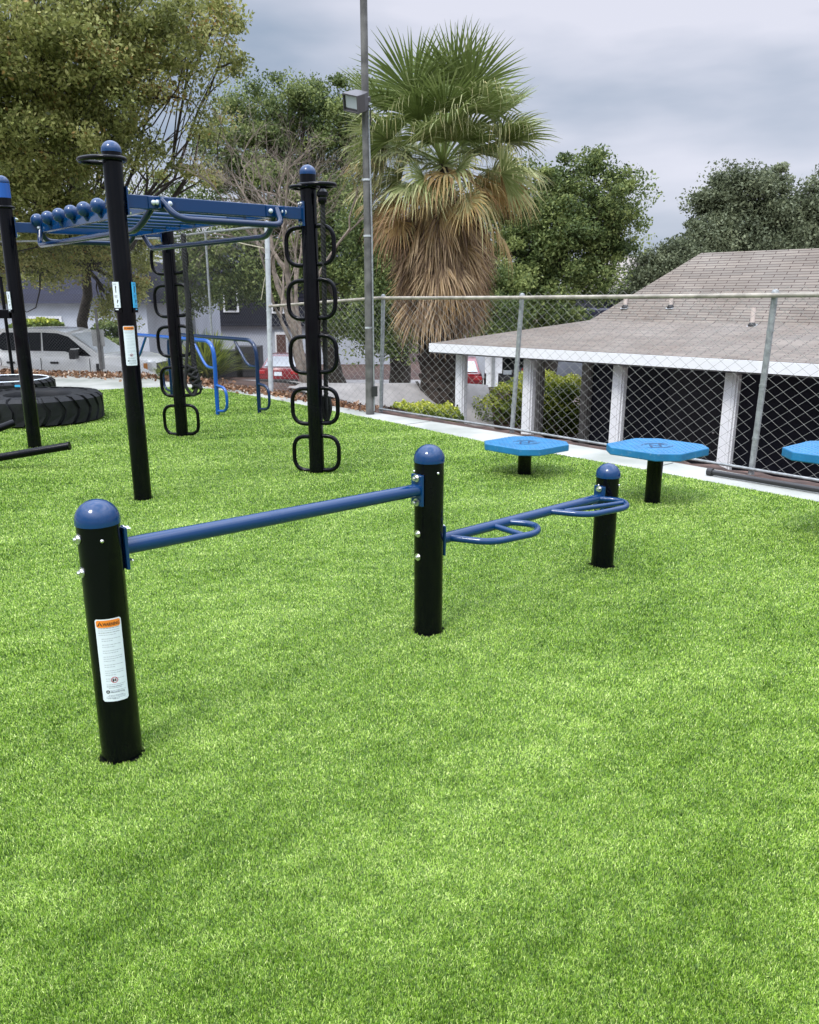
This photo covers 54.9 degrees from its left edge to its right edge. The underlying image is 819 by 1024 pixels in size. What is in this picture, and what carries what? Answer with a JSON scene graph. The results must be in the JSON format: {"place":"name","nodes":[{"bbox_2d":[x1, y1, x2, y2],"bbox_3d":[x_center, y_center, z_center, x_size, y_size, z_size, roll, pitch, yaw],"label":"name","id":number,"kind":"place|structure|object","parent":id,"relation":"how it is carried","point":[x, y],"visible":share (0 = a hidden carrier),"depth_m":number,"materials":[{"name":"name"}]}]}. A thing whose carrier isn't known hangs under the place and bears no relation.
{"place":"outdoors","nodes":[
{"label":"outdoors","id":0,"kind":"place"},
{"bbox_2d":[0,365,578,393],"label":"road","id":1,"kind":"structure","parent":0,"point":[353,381],"depth_m":36.43,"materials":[{"name":"grey asphalt"}]},
{"bbox_2d":[0,326,167,374],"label":"pickup truck","id":2,"kind":"object","parent":1,"relation":"on","point":[42,336],"visible":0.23,"depth_m":20.89,"materials":[{"name":"white paint"}]},
{"bbox_2d":[91,309,104,370],"bbox_3d":[-6.892,-3.791,17.462,0.270,1.360,0.090,0,15,0],"label":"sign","id":3,"kind":"object","parent":1,"relation":"on","point":[96,341],"visible":0.84,"depth_m":17.46,"materials":[{"name":"metal"}]},
{"bbox_2d":[259,352,305,383],"bbox_3d":[-5.282,-6.306,34.824,1.840,1.450,4.670,1,15,4],"label":"parked car","id":4,"kind":"object","parent":1,"relation":"on","point":[280,370],"visible":0.37,"depth_m":32.68,"materials":[{"name":"red paint"}]},
{"bbox_2d":[467,356,482,383],"bbox_3d":[2.073,-5.651,32.412,1.840,1.450,4.670,1,15,4],"label":"parked car","id":5,"kind":"object","parent":1,"relation":"on","point":[472,360],"visible":0.19,"depth_m":30.62,"materials":[{"name":"red paint"}]},
{"bbox_2d":[485,357,501,386],"bbox_3d":[2.838,-4.710,26.673,0.580,1.556,0.150,0,15,0],"label":"sign","id":6,"kind":"object","parent":1,"relation":"on","point":[494,363],"visible":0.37,"depth_m":26.64,"materials":[{"name":"white paint"}]},
{"bbox_2d":[484,358,523,386],"bbox_3d":[4.042,-6.013,32.824,1.840,1.934,4.670,2,15,6],"label":"parked car","id":7,"kind":"object","parent":1,"relation":"on","point":[507,373],"visible":0.15,"depth_m":30.65,"materials":[{"name":"black paint"}]},
{"bbox_2d":[606,231,718,304],"bbox_3d":[10.352,-8.399,32.989,4.423,6.348,2.492,0,15,0],"label":"oak","id":8,"kind":"object","parent":1,"relation":"on","point":[653,265],"visible":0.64,"depth_m":32.02,"materials":[{"name":"green plant"}]},
{"bbox_2d":[670,158,818,252],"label":"spreading oak","id":9,"kind":"object","parent":1,"relation":"on","point":[759,213],"visible":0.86,"depth_m":32.77,"materials":[{"name":"green plant"}]},
{"bbox_2d":[288,381,493,428],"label":"side path","id":10,"kind":"structure","parent":0,"point":[419,394],"depth_m":15.41,"materials":[{"name":"concrete"}]},
{"bbox_2d":[0,387,818,1023],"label":"turf backing","id":11,"kind":"object","parent":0,"point":[406,761],"visible":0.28,"depth_m":2.88,"materials":[{"name":"green plastic"}]},
{"bbox_2d":[0,419,70,460],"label":"exercise bench","id":12,"kind":"object","parent":11,"relation":"on","point":[9,424],"visible":1,"depth_m":7.56,"materials":[{"name":"black metal"}]},
{"bbox_2d":[0,387,104,428],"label":"tractor tyre","id":13,"kind":"object","parent":11,"relation":"on","point":[61,406],"visible":0.88,"depth_m":10.14,"materials":[{"name":"rubber"}]},
{"bbox_2d":[0,374,55,389],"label":"tractor tyre","id":14,"kind":"object","parent":13,"relation":"on","point":[9,381],"visible":0.48,"depth_m":12.97,"materials":[{"name":"rubber"}]},
{"bbox_2d":[0,140,340,500],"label":"climbing rig","id":15,"kind":"object","parent":11,"relation":"on","point":[121,218],"visible":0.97,"depth_m":7.07,"materials":[{"name":"black metal"}]},
{"bbox_2d":[180,234,202,396],"bbox_3d":[-2.443,-2.180,8.790,0.200,1.762,0.244,0,15,0],"label":"climbing rope","id":16,"kind":"object","parent":15,"relation":"hanging from","point":[191,371],"visible":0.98,"depth_m":8.81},
{"bbox_2d":[317,189,331,420],"bbox_3d":[-0.761,-1.802,7.097,0.110,2.034,0.303,-3,16,-12],"label":"climbing rope","id":17,"kind":"object","parent":15,"relation":"hanging from","point":[322,195],"visible":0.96,"depth_m":7.05,"materials":[{"name":"black"}]},
{"bbox_2d":[137,333,228,414],"bbox_3d":[-3.641,-2.146,12.038,0.058,1.069,3.500,-13,20,-39],"label":"dip bar","id":18,"kind":"object","parent":11,"relation":"on","point":[213,367],"visible":0.54,"depth_m":11.03,"materials":[{"name":"blue metal"}]},
{"bbox_2d":[163,333,270,412],"bbox_3d":[-3.091,-2.196,12.222,0.058,1.069,3.500,-13,20,-39],"label":"dip bar","id":19,"kind":"object","parent":11,"relation":"on","point":[255,366],"visible":0.74,"depth_m":11.29,"materials":[{"name":"blue metal"}]},
{"bbox_2d":[72,444,629,764],"bbox_3d":[0.111,0.166,3.708,3.230,0.976,0.329,-13,20,-40],"label":"bar station","id":20,"kind":"object","parent":11,"relation":"on","point":[106,545],"visible":1,"depth_m":2.97,"materials":[{"name":"black metal"}]},
{"bbox_2d":[484,436,568,474],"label":"step platform","id":21,"kind":"structure","parent":11,"relation":"on","point":[524,449],"depth_m":7.25,"materials":[{"name":"blue plastic"}]},
{"bbox_2d":[606,438,708,503],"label":"step platform","id":22,"kind":"structure","parent":11,"relation":"on","point":[655,453],"depth_m":6.25,"materials":[{"name":"blue plastic"}]},
{"bbox_2d":[782,441,818,463],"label":"step platform","id":23,"kind":"structure","parent":11,"relation":"on","point":[806,451],"depth_m":5.18,"materials":[{"name":"blue plastic"}]},
{"bbox_2d":[0,319,818,486],"bbox_3d":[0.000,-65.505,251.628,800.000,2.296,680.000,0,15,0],"label":"ground","id":24,"kind":"structure","parent":0,"point":[414,373],"depth_m":15.65,"materials":[{"name":"brown soil"}]},
{"bbox_2d":[8,317,64,327],"bbox_3d":[-13.367,-5.437,28.584,1.942,3.214,1.404,0,15,0],"label":"wall hedge","id":25,"kind":"object","parent":24,"relation":"on","point":[31,323],"depth_m":27.90,"materials":[{"name":"green plant"}]},
{"bbox_2d":[0,261,192,364],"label":"apartment building","id":26,"kind":"structure","parent":24,"relation":"on","point":[52,311],"depth_m":31.09,"materials":[{"name":"white paint"}]},
{"bbox_2d":[28,316,61,321],"bbox_3d":[-14.350,-7.078,31.200,1.300,1.300,0.068,0,15,0],"label":"window","id":27,"kind":"structure","parent":26,"relation":"in","point":[59,318],"depth_m":31.03,"materials":[{"name":"white paint"}]},
{"bbox_2d":[90,319,119,345],"bbox_3d":[-10.564,-5.280,28.099,1.684,3.162,2.517,-5,16,-18],"label":"wall hedge","id":28,"kind":"object","parent":24,"relation":"on","point":[113,331],"depth_m":27.87,"materials":[{"name":"green plant"}]},
{"bbox_2d":[0,0,254,328],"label":"live oak","id":29,"kind":"object","parent":24,"relation":"on","point":[51,105],"visible":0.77,"depth_m":15.95,"materials":[{"name":"green plant"}]},
{"bbox_2d":[0,227,273,391],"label":"tall chain link fence","id":30,"kind":"object","parent":24,"relation":"on","point":[268,309],"visible":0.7,"depth_m":14.42,"materials":[{"name":"grey metal"}]},
{"bbox_2d":[151,362,168,379],"bbox_3d":[-5.542,-3.282,18.256,1.211,0.594,1.199,-8,17,-28],"label":"spiky shrub","id":31,"kind":"object","parent":24,"relation":"on","point":[165,364],"visible":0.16,"depth_m":18.15,"materials":[{"name":"green plant"}]},
{"bbox_2d":[0,366,393,411],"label":"leaf litter","id":32,"kind":"object","parent":24,"relation":"on","point":[146,375],"visible":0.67,"depth_m":15.06,"materials":[{"name":"brown plant"}]},
{"bbox_2d":[177,267,221,346],"bbox_3d":[-11.450,-9.409,39.412,3.057,5.193,6.000,0,15,0],"label":"breezeway","id":33,"kind":"object","parent":24,"relation":"on","point":[203,323],"visible":0.04,"depth_m":38.78,"materials":[{"name":"white paint"}]},
{"bbox_2d":[152,329,248,377],"bbox_3d":[-4.249,-3.295,16.327,2.300,1.010,2.063,0,15,0],"label":"spiky shrub","id":34,"kind":"object","parent":24,"relation":"on","point":[207,373],"visible":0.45,"depth_m":16.13,"materials":[{"name":"green plant"}]},
{"bbox_2d":[218,349,242,376],"bbox_3d":[-8.974,-7.445,39.417,1.500,1.300,1.020,0,15,0],"label":"utility box","id":35,"kind":"object","parent":24,"relation":"on","point":[228,374],"visible":0.27,"depth_m":39.02,"materials":[{"name":"grey metal"}]},
{"bbox_2d":[235,345,263,376],"bbox_3d":[-7.977,-7.542,39.391,1.200,1.500,1.020,0,15,0],"label":"utility box","id":36,"kind":"object","parent":24,"relation":"on","point":[252,361],"visible":0.62,"depth_m":38.94,"materials":[{"name":"grey metal"}]},
{"bbox_2d":[138,65,390,382],"bbox_3d":[-5.353,-11.280,31.755,10.585,13.166,8.782,-11,19,-34],"label":"evergreen oak","id":37,"kind":"object","parent":24,"relation":"on","point":[326,108],"visible":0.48,"depth_m":31.28,"materials":[{"name":"green plant"}]},
{"bbox_2d":[170,92,419,382],"bbox_3d":[-2.268,-5.160,15.181,4.176,5.468,4.235,-13,20,-40],"label":"bare tree","id":38,"kind":"object","parent":24,"relation":"on","point":[276,279],"visible":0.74,"depth_m":14.91,"materials":[{"name":"brown plant"}]},
{"bbox_2d":[203,238,389,363],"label":"apartment building","id":39,"kind":"structure","parent":24,"relation":"on","point":[245,320],"depth_m":45.79,"materials":[{"name":"white paint"}]},
{"bbox_2d":[223,289,238,311],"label":"window","id":40,"kind":"structure","parent":39,"relation":"in","point":[237,309],"depth_m":45.09,"materials":[{"name":"white paint"}]},
{"bbox_2d":[271,296,283,312],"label":"window","id":41,"kind":"structure","parent":39,"relation":"in","point":[276,302],"depth_m":45.10,"materials":[{"name":"white paint"}]},
{"bbox_2d":[339,285,352,312],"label":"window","id":42,"kind":"structure","parent":39,"relation":"in","point":[342,303],"depth_m":45.02,"materials":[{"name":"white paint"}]},
{"bbox_2d":[390,399,464,422],"bbox_3d":[0.250,-1.112,12.974,1.274,1.494,1.322,0,15,0],"label":"hedge","id":43,"kind":"object","parent":24,"relation":"on","point":[423,404],"visible":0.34,"depth_m":12.60,"materials":[{"name":"green plant"}]},
{"bbox_2d":[329,177,542,382],"bbox_3d":[0.868,-6.865,25.186,7.151,7.288,4.535,0,15,0],"label":"evergreen oak","id":44,"kind":"object","parent":24,"relation":"on","point":[402,366],"visible":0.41,"depth_m":25.10,"materials":[{"name":"green plant"}]},
{"bbox_2d":[332,14,558,406],"bbox_3d":[0.639,-5.404,15.105,4.331,6.935,4.505,0,15,0],"label":"fan palm","id":45,"kind":"object","parent":24,"relation":"on","point":[437,234],"visible":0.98,"depth_m":14.32,"materials":[{"name":"green plant"}]},
{"bbox_2d":[472,369,581,437],"bbox_3d":[2.578,-2.288,17.114,3.085,1.533,2.976,0,15,0],"label":"hedge mound","id":46,"kind":"object","parent":24,"relation":"on","point":[561,396],"visible":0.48,"depth_m":16.60,"materials":[{"name":"green plant"}]},
{"bbox_2d":[465,308,608,377],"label":"apartment building","id":47,"kind":"structure","parent":24,"relation":"on","point":[570,366],"depth_m":38.58,"materials":[{"name":"white paint"}]},
{"bbox_2d":[471,143,664,379],"bbox_3d":[5.302,-8.541,29.008,7.815,9.138,5.647,0,15,0],"label":"evergreen oak","id":48,"kind":"object","parent":24,"relation":"on","point":[592,222],"visible":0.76,"depth_m":27.62,"materials":[{"name":"green plant"}]},
{"bbox_2d":[566,256,636,320],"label":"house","id":49,"kind":"structure","parent":24,"relation":"on","point":[605,302],"depth_m":47.77,"materials":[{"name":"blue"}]},
{"bbox_2d":[429,248,818,482],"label":"pavilion","id":50,"kind":"structure","parent":24,"relation":"on","point":[766,271],"depth_m":12.22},
{"bbox_2d":[664,369,724,463],"bbox_3d":[4.649,-1.335,12.998,0.950,1.940,0.118,15,21,43],"label":"door","id":51,"kind":"structure","parent":50,"relation":"in","point":[710,384],"depth_m":12.89,"materials":[{"name":"black metal"}]},
{"bbox_2d":[0,0,818,282],"label":"sky","id":52,"kind":"structure","parent":0,"point":[673,88],"materials":[{"name":"grey"}]},
{"bbox_2d":[50,374,818,500],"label":"concrete path","id":53,"kind":"structure","parent":0,"point":[673,468],"depth_m":9.42,"materials":[{"name":"grey concrete"}]},
{"bbox_2d":[0,276,14,373],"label":"thin post","id":54,"kind":"object","parent":53,"relation":"on","point":[6,328],"visible":0.82,"depth_m":14.76,"materials":[{"name":"black metal"}]},
{"bbox_2d":[342,0,377,414],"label":"light pole","id":55,"kind":"object","parent":53,"relation":"on","point":[355,101],"visible":0.97,"depth_m":10.44,"materials":[{"name":"metal"}]},
{"bbox_2d":[268,286,818,481],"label":"chain link fence","id":56,"kind":"object","parent":53,"relation":"on","point":[774,295],"visible":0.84,"depth_m":8.59,"materials":[{"name":"silver metal"}]},
{"bbox_2d":[706,468,818,492],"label":"black pipe","id":57,"kind":"object","parent":53,"relation":"on","point":[710,471],"visible":1,"depth_m":6.98,"materials":[{"name":"black plastic"}]},
{"bbox_2d":[554,394,578,430],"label":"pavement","id":58,"kind":"structure","parent":0,"point":[569,419],"depth_m":17.37,"materials":[{"name":"grey concrete"}]}
]}

